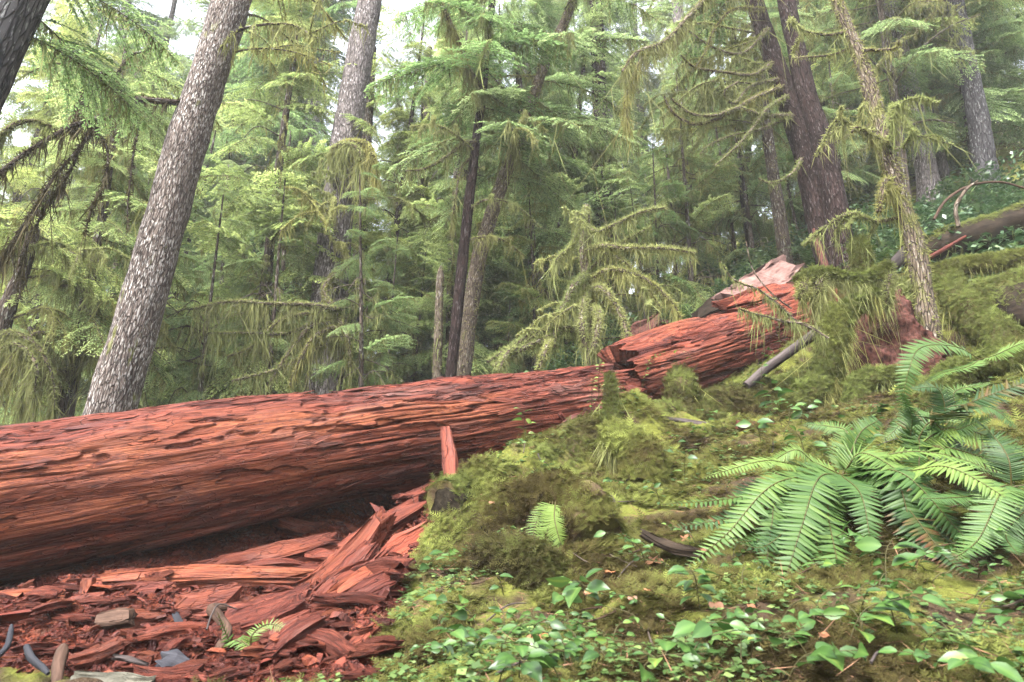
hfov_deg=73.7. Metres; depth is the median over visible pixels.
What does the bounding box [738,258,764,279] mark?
salal bush
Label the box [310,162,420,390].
hemlock tree
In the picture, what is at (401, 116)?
hemlock tree
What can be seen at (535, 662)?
salal plant
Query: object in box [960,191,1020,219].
salal bush
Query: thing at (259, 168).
hemlock tree
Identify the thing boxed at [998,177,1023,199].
salal bush
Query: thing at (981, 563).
salal plant
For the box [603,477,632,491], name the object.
salal plant
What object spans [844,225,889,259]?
salal bush
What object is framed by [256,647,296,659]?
wood chunk
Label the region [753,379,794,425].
salal plant
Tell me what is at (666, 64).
hemlock tree
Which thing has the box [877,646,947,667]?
salal plant
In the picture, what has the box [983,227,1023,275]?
salal bush
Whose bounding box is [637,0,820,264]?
conifer tree
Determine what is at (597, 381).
huckleberry sprig
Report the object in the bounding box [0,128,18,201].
hemlock tree
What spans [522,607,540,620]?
salal plant
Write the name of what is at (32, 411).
hemlock tree
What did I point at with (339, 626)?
wood chunk
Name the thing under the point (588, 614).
salal plant
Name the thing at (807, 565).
salal plant
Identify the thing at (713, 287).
salal bush
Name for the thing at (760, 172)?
hemlock tree
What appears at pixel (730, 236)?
hemlock tree
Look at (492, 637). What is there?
salal plant
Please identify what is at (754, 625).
salal plant
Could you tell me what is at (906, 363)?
sword fern
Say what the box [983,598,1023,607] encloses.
twig
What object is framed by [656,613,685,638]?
salal plant
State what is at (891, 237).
salal bush
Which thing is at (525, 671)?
salal plant
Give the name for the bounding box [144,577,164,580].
wood chunk
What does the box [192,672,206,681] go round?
wood chunk
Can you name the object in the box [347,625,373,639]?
wood chunk
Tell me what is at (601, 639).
salal plant
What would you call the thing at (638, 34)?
hemlock tree
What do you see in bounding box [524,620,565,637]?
salal plant
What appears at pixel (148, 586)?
wood slab
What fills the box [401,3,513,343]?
hemlock tree
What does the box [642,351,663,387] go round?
huckleberry sprig
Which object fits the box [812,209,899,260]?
salal bush
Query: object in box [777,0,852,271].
conifer tree
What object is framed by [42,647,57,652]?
wood chunk
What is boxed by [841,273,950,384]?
rotten stump
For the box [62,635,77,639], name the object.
wood chunk
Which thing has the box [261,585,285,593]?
wood chunk
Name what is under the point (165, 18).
hemlock tree
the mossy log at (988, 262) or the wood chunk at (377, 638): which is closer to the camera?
the wood chunk at (377, 638)
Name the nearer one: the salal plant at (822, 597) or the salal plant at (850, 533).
the salal plant at (822, 597)
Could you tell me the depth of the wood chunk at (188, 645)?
2.55 m
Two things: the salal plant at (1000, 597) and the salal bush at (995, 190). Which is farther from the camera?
the salal bush at (995, 190)
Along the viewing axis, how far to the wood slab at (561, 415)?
6.04 m
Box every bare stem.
[933,181,1023,219]
[953,180,977,226]
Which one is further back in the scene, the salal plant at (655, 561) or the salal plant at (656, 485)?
the salal plant at (656, 485)
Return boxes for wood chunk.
[0,592,16,599]
[0,634,6,639]
[2,630,21,633]
[7,642,58,654]
[12,601,41,606]
[18,619,42,622]
[23,579,34,585]
[23,585,63,598]
[27,595,39,601]
[29,600,76,614]
[33,650,43,654]
[41,651,54,655]
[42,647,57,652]
[44,583,79,590]
[47,599,76,604]
[51,613,95,621]
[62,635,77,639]
[66,578,80,582]
[68,636,129,668]
[72,643,98,649]
[79,596,112,605]
[85,606,109,613]
[85,625,101,631]
[88,611,100,614]
[97,636,131,649]
[99,597,128,607]
[103,569,124,573]
[104,656,113,660]
[108,583,136,589]
[110,661,129,670]
[111,567,134,572]
[113,608,166,626]
[115,628,132,638]
[120,592,136,599]
[120,663,204,681]
[125,628,145,639]
[126,621,207,642]
[128,626,145,628]
[132,638,159,644]
[136,653,158,661]
[138,650,155,655]
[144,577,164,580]
[152,570,174,578]
[155,606,171,610]
[159,637,191,656]
[164,608,191,621]
[172,659,206,666]
[178,641,194,649]
[189,608,204,612]
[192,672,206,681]
[193,616,207,620]
[201,639,215,642]
[208,622,245,644]
[209,583,316,631]
[210,666,241,676]
[216,667,244,677]
[220,669,253,680]
[223,651,253,658]
[232,634,258,643]
[239,645,265,657]
[241,588,312,602]
[244,558,304,566]
[254,670,270,676]
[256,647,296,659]
[259,617,277,627]
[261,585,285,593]
[262,584,292,590]
[264,610,334,662]
[271,517,326,534]
[272,657,298,673]
[273,658,301,665]
[292,663,304,667]
[293,563,319,575]
[293,639,318,649]
[296,548,334,561]
[299,637,324,646]
[306,627,355,658]
[312,593,358,606]
[312,604,335,609]
[321,608,339,615]
[321,615,348,626]
[322,655,339,662]
[329,621,352,630]
[330,591,386,606]
[338,630,349,638]
[342,640,404,658]
[343,667,383,679]
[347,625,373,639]
[350,556,415,574]
[355,635,395,646]
[384,552,402,556]
[387,586,405,595]
[390,575,399,579]
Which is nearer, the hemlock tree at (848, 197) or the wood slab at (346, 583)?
the wood slab at (346, 583)
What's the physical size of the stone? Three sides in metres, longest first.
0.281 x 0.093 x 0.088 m
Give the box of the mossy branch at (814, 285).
[789,253,908,380]
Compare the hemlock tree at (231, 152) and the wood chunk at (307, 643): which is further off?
the hemlock tree at (231, 152)
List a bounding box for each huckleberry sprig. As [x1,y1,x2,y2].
[513,407,534,438]
[589,377,597,412]
[595,364,603,402]
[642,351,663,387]
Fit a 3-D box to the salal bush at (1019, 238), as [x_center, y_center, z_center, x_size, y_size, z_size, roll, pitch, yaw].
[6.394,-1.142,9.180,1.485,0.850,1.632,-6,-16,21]
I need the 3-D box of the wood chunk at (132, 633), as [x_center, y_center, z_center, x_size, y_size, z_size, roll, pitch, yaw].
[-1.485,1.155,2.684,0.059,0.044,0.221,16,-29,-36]
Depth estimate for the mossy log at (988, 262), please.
7.63 m
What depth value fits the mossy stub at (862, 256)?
6.89 m
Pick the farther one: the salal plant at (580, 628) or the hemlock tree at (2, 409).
the hemlock tree at (2, 409)
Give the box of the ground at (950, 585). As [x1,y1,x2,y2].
[0,125,1023,681]
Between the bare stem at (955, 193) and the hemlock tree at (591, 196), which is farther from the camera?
the hemlock tree at (591, 196)
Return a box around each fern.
[217,613,284,650]
[526,501,567,547]
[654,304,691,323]
[662,414,1023,580]
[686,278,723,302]
[730,249,794,270]
[774,246,814,265]
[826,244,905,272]
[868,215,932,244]
[873,239,902,266]
[882,382,1017,462]
[893,337,1023,414]
[894,377,1023,504]
[918,338,1023,407]
[919,417,1023,561]
[1006,242,1023,269]
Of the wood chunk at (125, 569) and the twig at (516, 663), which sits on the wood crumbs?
the wood chunk at (125, 569)
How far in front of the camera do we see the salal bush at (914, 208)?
12.67 m
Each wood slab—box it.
[0,587,64,597]
[68,592,104,599]
[96,564,314,587]
[111,581,173,594]
[194,532,340,564]
[229,603,244,608]
[290,508,396,587]
[306,560,366,603]
[327,555,401,592]
[337,495,426,549]
[337,540,379,569]
[348,570,397,593]
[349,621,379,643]
[369,520,429,561]
[392,477,436,504]
[558,411,565,419]
[558,412,590,427]
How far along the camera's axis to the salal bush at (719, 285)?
12.33 m
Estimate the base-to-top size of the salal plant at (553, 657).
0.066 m
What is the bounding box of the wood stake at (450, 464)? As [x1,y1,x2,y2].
[440,426,458,475]
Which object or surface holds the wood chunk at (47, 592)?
on the ground at (950, 585)
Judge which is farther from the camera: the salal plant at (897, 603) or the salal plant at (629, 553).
the salal plant at (629, 553)
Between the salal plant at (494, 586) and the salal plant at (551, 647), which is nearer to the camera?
the salal plant at (551, 647)
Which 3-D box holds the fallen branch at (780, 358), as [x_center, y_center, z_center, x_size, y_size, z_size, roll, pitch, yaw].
[3.304,-0.311,6.959,2.495,1.803,0.150,6,-16,-22]
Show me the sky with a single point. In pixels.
(163, 7)
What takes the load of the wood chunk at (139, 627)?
on the wood crumbs
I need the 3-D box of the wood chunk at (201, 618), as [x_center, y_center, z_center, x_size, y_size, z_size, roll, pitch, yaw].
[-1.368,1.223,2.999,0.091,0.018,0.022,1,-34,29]
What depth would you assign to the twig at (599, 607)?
2.48 m
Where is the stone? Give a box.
[69,670,155,681]
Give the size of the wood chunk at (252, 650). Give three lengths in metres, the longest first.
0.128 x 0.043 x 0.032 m
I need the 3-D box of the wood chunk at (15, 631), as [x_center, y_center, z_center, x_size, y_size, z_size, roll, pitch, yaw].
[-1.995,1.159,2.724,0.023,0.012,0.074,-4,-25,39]
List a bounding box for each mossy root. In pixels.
[761,279,901,414]
[817,298,855,401]
[840,362,925,403]
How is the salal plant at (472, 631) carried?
on the ground at (950, 585)
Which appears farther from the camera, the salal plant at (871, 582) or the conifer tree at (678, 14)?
the conifer tree at (678, 14)
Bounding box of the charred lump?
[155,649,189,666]
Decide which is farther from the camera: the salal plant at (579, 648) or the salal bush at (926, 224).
the salal bush at (926, 224)
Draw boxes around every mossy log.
[422,362,807,522]
[903,247,1023,288]
[930,266,1023,351]
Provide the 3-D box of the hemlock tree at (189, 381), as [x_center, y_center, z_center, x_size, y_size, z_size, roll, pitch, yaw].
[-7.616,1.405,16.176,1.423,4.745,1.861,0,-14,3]
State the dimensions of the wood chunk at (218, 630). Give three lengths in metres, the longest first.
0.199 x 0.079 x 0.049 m
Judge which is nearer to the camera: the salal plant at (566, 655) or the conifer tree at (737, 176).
the salal plant at (566, 655)
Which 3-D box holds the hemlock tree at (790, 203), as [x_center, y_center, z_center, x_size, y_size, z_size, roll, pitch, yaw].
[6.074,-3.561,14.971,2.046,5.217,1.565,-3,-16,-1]
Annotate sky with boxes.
[0,0,1023,355]
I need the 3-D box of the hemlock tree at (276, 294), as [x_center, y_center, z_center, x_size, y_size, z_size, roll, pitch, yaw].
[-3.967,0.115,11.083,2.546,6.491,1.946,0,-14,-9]
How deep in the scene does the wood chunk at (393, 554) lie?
3.47 m
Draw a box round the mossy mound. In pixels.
[988,279,1023,329]
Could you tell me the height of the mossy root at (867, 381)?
1.548 m
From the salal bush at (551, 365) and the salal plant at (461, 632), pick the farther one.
the salal bush at (551, 365)
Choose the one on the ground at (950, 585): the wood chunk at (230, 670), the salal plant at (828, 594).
the salal plant at (828, 594)
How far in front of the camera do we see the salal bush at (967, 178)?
12.83 m
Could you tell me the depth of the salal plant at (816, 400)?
4.97 m
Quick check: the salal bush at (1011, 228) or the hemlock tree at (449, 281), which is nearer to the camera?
the salal bush at (1011, 228)
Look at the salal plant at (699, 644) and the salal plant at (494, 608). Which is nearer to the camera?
the salal plant at (699, 644)
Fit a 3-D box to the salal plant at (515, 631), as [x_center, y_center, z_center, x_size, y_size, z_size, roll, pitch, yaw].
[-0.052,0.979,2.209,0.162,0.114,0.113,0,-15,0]
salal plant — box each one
[410,641,453,657]
[413,644,450,654]
[419,548,458,571]
[423,594,477,627]
[428,625,479,648]
[430,609,452,623]
[446,624,489,635]
[453,641,474,646]
[470,623,521,656]
[478,573,513,594]
[478,654,522,677]
[480,637,560,680]
[482,635,522,655]
[484,628,520,649]
[486,606,518,624]
[488,648,558,681]
[493,609,546,630]
[495,665,531,681]
[505,618,553,648]
[510,644,578,663]
[516,634,547,652]
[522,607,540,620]
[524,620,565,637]
[527,648,580,662]
[531,629,562,638]
[544,638,593,651]
[545,568,610,606]
[545,621,569,667]
[546,645,575,657]
[548,581,597,607]
[548,615,592,637]
[548,624,587,643]
[555,610,582,630]
[566,623,608,636]
[570,611,593,626]
[571,635,593,665]
[581,649,614,662]
[584,630,615,657]
[588,632,634,639]
[594,530,635,549]
[594,604,645,634]
[595,636,663,668]
[600,591,642,606]
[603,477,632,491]
[607,643,660,665]
[613,616,633,639]
[616,534,651,562]
[616,550,640,557]
[624,537,663,566]
[639,640,722,681]
[642,483,665,507]
[642,559,670,567]
[650,667,722,681]
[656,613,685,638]
[661,523,697,547]
[667,432,690,447]
[667,565,719,608]
[672,618,747,647]
[674,449,697,472]
[680,518,714,532]
[691,426,712,435]
[694,627,748,657]
[696,409,723,429]
[700,545,732,569]
[708,628,761,644]
[709,607,774,619]
[713,622,764,664]
[720,562,742,567]
[725,470,756,487]
[728,537,758,556]
[730,549,759,560]
[732,538,752,556]
[736,418,772,440]
[736,564,752,590]
[741,633,783,658]
[751,558,769,567]
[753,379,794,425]
[758,623,815,670]
[759,341,781,387]
[764,617,815,647]
[768,397,784,418]
[768,590,827,620]
[781,607,855,621]
[782,429,805,449]
[783,411,812,436]
[783,594,848,616]
[786,402,802,419]
[787,641,868,679]
[789,399,820,419]
[791,402,819,420]
[791,562,844,570]
[803,558,845,567]
[812,414,845,437]
[813,580,857,618]
[814,442,840,457]
[815,599,843,625]
[819,520,862,545]
[834,588,868,606]
[836,596,866,639]
[840,534,877,553]
[843,597,910,610]
[848,617,874,634]
[849,586,950,642]
[854,578,893,597]
[855,536,923,589]
[857,583,895,606]
[861,433,883,445]
[865,581,910,621]
[867,609,908,632]
[870,402,893,416]
[871,599,897,634]
[872,566,917,589]
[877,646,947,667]
[880,558,926,570]
[889,613,933,635]
[912,613,948,628]
[913,545,953,567]
[914,546,977,566]
[919,540,979,561]
[920,633,995,673]
[923,628,969,650]
[932,566,976,580]
[938,648,1023,681]
[960,558,988,574]
[963,587,1023,614]
[968,526,1003,543]
[971,563,999,577]
[973,609,1023,628]
[974,576,1022,597]
[981,563,1007,602]
[1018,656,1023,667]
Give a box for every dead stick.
[112,654,148,665]
[638,529,702,556]
[665,416,707,423]
[735,420,782,430]
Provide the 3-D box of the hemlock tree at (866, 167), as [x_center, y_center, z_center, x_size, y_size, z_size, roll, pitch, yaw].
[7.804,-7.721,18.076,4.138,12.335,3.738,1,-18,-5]
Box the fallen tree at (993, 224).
[894,200,1023,267]
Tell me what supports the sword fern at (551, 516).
on the ground at (950, 585)
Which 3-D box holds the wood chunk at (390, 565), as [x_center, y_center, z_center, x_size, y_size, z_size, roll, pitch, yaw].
[-0.634,1.089,3.276,0.452,0.090,0.122,-23,-17,36]
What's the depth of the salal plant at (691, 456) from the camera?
4.07 m
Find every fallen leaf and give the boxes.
[645,555,663,563]
[709,601,723,608]
[818,632,829,637]
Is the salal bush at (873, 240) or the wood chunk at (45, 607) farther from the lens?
the salal bush at (873, 240)
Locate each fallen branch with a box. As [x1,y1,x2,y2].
[743,247,905,388]
[929,235,966,258]
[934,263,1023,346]
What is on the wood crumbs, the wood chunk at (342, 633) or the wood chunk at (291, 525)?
the wood chunk at (342, 633)
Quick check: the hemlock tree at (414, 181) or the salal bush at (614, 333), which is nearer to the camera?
the salal bush at (614, 333)
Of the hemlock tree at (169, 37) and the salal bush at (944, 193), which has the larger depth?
the hemlock tree at (169, 37)
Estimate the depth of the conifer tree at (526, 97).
18.52 m
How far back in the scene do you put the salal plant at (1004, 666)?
1.50 m
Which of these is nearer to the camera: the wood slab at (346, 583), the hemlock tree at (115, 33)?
the wood slab at (346, 583)
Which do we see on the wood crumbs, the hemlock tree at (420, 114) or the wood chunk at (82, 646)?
the wood chunk at (82, 646)
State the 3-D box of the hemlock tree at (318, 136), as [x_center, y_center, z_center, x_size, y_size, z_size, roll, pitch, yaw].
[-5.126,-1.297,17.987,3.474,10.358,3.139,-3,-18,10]
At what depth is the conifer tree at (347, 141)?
11.55 m
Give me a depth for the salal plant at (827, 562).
2.41 m
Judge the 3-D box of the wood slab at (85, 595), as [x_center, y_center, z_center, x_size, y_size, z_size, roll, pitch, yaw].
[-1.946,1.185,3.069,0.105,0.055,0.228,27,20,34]
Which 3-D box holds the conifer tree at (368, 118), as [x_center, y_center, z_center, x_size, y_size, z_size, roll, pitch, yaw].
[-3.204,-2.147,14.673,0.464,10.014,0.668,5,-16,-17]
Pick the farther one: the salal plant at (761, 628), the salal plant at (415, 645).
the salal plant at (415, 645)
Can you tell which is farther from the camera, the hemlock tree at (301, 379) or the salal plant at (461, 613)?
the hemlock tree at (301, 379)
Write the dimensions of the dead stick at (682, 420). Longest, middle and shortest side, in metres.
0.485 x 0.060 x 0.042 m
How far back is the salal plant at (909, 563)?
2.53 m
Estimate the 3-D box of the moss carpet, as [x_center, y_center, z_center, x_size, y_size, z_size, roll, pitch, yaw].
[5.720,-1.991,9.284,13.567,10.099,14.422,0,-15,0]
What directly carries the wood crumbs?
on the ground at (950, 585)
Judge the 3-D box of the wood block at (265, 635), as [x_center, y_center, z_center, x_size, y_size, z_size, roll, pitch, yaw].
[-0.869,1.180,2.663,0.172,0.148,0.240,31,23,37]
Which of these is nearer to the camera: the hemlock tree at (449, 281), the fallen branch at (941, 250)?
the fallen branch at (941, 250)
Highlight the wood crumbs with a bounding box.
[0,494,436,681]
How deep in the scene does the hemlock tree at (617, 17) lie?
26.16 m
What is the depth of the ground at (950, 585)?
2.93 m
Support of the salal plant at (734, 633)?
on the ground at (950, 585)
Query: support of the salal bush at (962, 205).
on the ground at (950, 585)
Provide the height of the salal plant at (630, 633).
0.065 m
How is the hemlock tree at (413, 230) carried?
on the ground at (950, 585)
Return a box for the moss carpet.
[190,139,1023,681]
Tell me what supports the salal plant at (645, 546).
on the ground at (950, 585)
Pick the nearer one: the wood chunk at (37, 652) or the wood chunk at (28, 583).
the wood chunk at (37, 652)
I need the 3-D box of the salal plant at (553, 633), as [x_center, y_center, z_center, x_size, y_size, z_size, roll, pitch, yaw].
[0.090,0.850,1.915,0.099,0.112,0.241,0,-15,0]
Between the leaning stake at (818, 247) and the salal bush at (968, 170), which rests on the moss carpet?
the leaning stake at (818, 247)
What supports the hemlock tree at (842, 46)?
on the ground at (950, 585)
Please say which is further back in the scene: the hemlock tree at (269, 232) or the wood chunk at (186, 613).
the hemlock tree at (269, 232)
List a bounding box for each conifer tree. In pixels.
[0,0,180,181]
[0,0,371,415]
[0,47,225,424]
[0,207,123,424]
[187,0,450,399]
[347,46,376,387]
[363,0,578,376]
[386,0,674,375]
[408,46,432,381]
[484,203,700,373]
[515,32,529,274]
[566,0,825,298]
[589,0,617,342]
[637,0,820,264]
[656,0,807,252]
[672,0,699,277]
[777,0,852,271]
[782,0,986,199]
[785,0,975,348]
[811,0,1004,206]
[854,0,1023,194]
[855,1,1001,179]
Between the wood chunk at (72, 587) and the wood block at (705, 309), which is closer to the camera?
the wood chunk at (72, 587)
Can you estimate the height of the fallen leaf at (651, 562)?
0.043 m
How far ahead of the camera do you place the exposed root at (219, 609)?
2.66 m
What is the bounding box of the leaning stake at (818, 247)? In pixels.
[812,228,829,266]
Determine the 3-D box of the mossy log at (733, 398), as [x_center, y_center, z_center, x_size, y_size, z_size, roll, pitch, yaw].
[1.221,1.008,5.519,4.725,2.317,0.945,13,-20,-40]
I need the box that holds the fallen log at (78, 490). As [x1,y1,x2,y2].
[0,363,652,582]
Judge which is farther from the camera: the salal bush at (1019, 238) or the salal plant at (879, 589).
the salal bush at (1019, 238)
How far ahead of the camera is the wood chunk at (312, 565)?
3.94 m
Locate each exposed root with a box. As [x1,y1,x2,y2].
[0,624,13,657]
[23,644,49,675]
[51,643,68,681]
[206,603,232,647]
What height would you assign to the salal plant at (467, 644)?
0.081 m
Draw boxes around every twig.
[206,603,236,629]
[483,603,524,624]
[495,654,550,675]
[577,606,602,611]
[583,610,616,622]
[600,549,640,557]
[647,628,653,646]
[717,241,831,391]
[869,651,888,663]
[950,621,972,636]
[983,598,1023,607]
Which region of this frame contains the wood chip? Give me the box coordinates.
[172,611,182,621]
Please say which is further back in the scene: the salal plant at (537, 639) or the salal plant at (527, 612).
the salal plant at (527, 612)
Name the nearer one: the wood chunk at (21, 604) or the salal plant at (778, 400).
the wood chunk at (21, 604)
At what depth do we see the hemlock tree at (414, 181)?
37.24 m
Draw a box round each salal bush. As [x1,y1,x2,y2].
[534,353,580,369]
[543,344,582,369]
[557,329,620,366]
[600,312,644,362]
[684,253,739,291]
[700,280,729,300]
[707,280,730,295]
[709,264,760,295]
[715,232,767,272]
[724,258,754,282]
[726,243,798,277]
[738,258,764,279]
[755,231,808,260]
[770,223,812,263]
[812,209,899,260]
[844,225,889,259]
[849,194,889,231]
[849,198,891,224]
[852,224,898,255]
[857,207,936,231]
[860,214,930,241]
[875,223,983,278]
[880,228,900,256]
[881,198,937,227]
[886,202,953,233]
[890,193,953,226]
[916,179,975,214]
[917,196,989,228]
[924,215,966,255]
[931,185,1006,229]
[932,164,1023,212]
[933,160,1010,207]
[955,226,1023,276]
[955,233,1020,279]
[958,201,981,215]
[959,204,1007,221]
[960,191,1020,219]
[963,179,1022,214]
[966,190,1005,211]
[972,199,1021,213]
[974,150,1023,198]
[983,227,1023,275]
[985,180,1023,215]
[985,226,1023,276]
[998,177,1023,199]
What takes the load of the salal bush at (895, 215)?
on the ground at (950, 585)
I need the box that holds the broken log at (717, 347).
[597,288,845,399]
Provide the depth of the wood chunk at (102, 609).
2.91 m
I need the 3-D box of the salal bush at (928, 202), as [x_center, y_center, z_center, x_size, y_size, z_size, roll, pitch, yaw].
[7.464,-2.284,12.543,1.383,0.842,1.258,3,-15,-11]
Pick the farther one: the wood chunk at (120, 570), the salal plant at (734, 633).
the wood chunk at (120, 570)
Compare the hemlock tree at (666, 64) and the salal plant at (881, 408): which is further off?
the hemlock tree at (666, 64)
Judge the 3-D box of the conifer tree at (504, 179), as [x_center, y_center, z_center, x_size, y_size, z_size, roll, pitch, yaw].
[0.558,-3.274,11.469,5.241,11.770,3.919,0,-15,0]
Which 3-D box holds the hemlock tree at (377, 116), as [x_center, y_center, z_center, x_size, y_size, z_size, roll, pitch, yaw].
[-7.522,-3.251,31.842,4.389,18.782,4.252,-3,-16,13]
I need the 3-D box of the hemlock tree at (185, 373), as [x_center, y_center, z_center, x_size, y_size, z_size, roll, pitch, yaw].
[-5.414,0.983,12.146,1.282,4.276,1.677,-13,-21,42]
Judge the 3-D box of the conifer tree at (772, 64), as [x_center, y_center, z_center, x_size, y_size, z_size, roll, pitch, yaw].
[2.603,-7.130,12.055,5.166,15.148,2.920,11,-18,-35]
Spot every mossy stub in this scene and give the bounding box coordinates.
[464,525,574,591]
[485,466,633,541]
[588,412,673,486]
[591,370,631,424]
[660,361,723,406]
[845,231,879,271]
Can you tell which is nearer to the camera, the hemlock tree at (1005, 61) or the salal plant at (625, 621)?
the salal plant at (625, 621)
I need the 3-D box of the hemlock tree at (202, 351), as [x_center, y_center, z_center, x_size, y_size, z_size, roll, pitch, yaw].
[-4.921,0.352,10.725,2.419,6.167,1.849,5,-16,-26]
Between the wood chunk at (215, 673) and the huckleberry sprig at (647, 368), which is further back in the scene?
the huckleberry sprig at (647, 368)
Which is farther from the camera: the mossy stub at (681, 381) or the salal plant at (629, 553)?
the mossy stub at (681, 381)
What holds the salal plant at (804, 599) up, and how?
on the ground at (950, 585)
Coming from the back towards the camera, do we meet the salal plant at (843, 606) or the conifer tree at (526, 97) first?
the conifer tree at (526, 97)
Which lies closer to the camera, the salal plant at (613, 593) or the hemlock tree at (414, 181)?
the salal plant at (613, 593)
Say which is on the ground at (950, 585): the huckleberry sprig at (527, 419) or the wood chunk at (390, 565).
the huckleberry sprig at (527, 419)
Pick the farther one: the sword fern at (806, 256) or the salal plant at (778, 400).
the sword fern at (806, 256)
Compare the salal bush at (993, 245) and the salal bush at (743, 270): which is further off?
the salal bush at (743, 270)
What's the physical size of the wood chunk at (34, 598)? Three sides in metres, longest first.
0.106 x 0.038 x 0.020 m
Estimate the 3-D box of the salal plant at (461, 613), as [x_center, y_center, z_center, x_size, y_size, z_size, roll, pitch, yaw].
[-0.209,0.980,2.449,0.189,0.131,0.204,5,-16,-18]
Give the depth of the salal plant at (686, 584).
2.25 m
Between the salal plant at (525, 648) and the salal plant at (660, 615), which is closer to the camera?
the salal plant at (525, 648)
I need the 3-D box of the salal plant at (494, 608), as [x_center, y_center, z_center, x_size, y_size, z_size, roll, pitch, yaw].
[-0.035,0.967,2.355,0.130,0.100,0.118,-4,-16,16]
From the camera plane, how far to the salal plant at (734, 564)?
2.59 m
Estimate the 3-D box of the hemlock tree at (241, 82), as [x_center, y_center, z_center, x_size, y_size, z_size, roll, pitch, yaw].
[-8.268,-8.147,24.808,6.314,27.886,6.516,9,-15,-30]
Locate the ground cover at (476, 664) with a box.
[278,310,1023,681]
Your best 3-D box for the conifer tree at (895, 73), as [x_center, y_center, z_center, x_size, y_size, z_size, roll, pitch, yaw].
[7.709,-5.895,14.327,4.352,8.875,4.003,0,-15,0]
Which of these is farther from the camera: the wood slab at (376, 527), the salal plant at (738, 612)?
the wood slab at (376, 527)
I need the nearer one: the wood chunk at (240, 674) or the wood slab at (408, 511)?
the wood chunk at (240, 674)
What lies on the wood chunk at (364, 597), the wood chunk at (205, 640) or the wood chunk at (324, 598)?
the wood chunk at (324, 598)
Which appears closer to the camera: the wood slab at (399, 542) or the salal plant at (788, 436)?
the wood slab at (399, 542)
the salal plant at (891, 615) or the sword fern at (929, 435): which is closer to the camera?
the salal plant at (891, 615)
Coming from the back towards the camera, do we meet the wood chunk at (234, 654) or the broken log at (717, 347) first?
the broken log at (717, 347)
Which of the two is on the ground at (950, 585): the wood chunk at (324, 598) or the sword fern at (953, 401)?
the sword fern at (953, 401)
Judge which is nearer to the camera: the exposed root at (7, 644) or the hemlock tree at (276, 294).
the exposed root at (7, 644)
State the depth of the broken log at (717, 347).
7.71 m
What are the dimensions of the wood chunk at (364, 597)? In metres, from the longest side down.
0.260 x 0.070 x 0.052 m
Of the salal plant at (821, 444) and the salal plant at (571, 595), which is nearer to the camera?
the salal plant at (571, 595)
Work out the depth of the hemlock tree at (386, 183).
48.13 m
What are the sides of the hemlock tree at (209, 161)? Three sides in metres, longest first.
9.083 x 3.047 x 2.752 m
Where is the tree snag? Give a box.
[429,266,445,378]
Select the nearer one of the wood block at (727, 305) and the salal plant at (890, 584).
the salal plant at (890, 584)
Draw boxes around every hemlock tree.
[0,0,94,413]
[0,0,105,391]
[0,0,132,425]
[0,0,180,327]
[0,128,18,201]
[0,298,18,420]
[0,327,27,424]
[0,335,59,424]
[4,38,157,413]
[6,93,79,304]
[16,37,194,421]
[44,148,201,415]
[79,124,232,408]
[81,28,187,395]
[83,140,215,402]
[89,150,219,406]
[97,0,199,285]
[106,0,261,396]
[143,189,254,404]
[144,0,379,406]
[154,160,257,399]
[166,321,218,400]
[167,61,252,400]
[167,286,243,402]
[180,16,322,399]
[192,0,402,358]
[195,0,350,336]
[204,263,277,399]
[210,3,290,398]
[211,170,337,397]
[216,125,322,388]
[271,117,371,390]
[276,262,351,393]
[293,42,337,145]
[300,5,448,388]
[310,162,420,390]
[327,66,387,330]
[345,224,424,384]
[346,105,385,355]
[363,61,448,384]
[364,0,480,382]
[368,101,408,357]
[371,0,531,384]
[383,244,443,381]
[391,97,432,380]
[400,1,544,366]
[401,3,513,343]
[422,0,569,378]
[428,0,638,375]
[432,2,511,308]
[478,276,530,374]
[486,175,574,369]
[487,189,565,371]
[498,0,656,364]
[506,139,597,371]
[526,0,592,308]
[526,0,678,316]
[545,89,637,342]
[580,195,638,353]
[593,22,672,311]
[608,0,681,289]
[612,127,697,321]
[616,173,683,334]
[627,80,734,323]
[633,50,744,315]
[637,9,690,273]
[643,0,762,265]
[643,0,773,282]
[653,139,716,287]
[693,62,789,285]
[695,0,803,248]
[704,64,791,282]
[733,0,876,207]
[747,0,911,240]
[748,0,871,226]
[755,76,809,255]
[789,36,915,224]
[806,0,912,195]
[822,0,968,196]
[899,0,1023,145]
[904,0,1023,168]
[908,47,963,176]
[942,26,1016,161]
[978,0,1023,136]
[980,2,1023,123]
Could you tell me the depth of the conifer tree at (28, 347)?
8.45 m
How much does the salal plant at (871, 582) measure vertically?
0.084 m
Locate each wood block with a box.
[93,608,137,631]
[169,582,247,619]
[255,609,310,644]
[626,378,652,399]
[691,296,724,317]
[708,282,794,315]
[712,254,804,299]
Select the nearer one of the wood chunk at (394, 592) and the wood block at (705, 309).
the wood chunk at (394, 592)
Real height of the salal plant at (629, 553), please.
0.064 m
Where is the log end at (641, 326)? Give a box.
[619,313,668,339]
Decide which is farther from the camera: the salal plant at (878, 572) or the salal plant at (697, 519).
the salal plant at (697, 519)
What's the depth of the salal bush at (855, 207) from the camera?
13.31 m
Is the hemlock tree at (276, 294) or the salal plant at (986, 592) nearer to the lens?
the salal plant at (986, 592)
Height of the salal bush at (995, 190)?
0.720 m
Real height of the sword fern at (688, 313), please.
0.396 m
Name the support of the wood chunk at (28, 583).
on the ground at (950, 585)
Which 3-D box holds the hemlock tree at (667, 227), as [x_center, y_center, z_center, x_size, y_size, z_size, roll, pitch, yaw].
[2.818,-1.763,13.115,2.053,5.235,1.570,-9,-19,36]

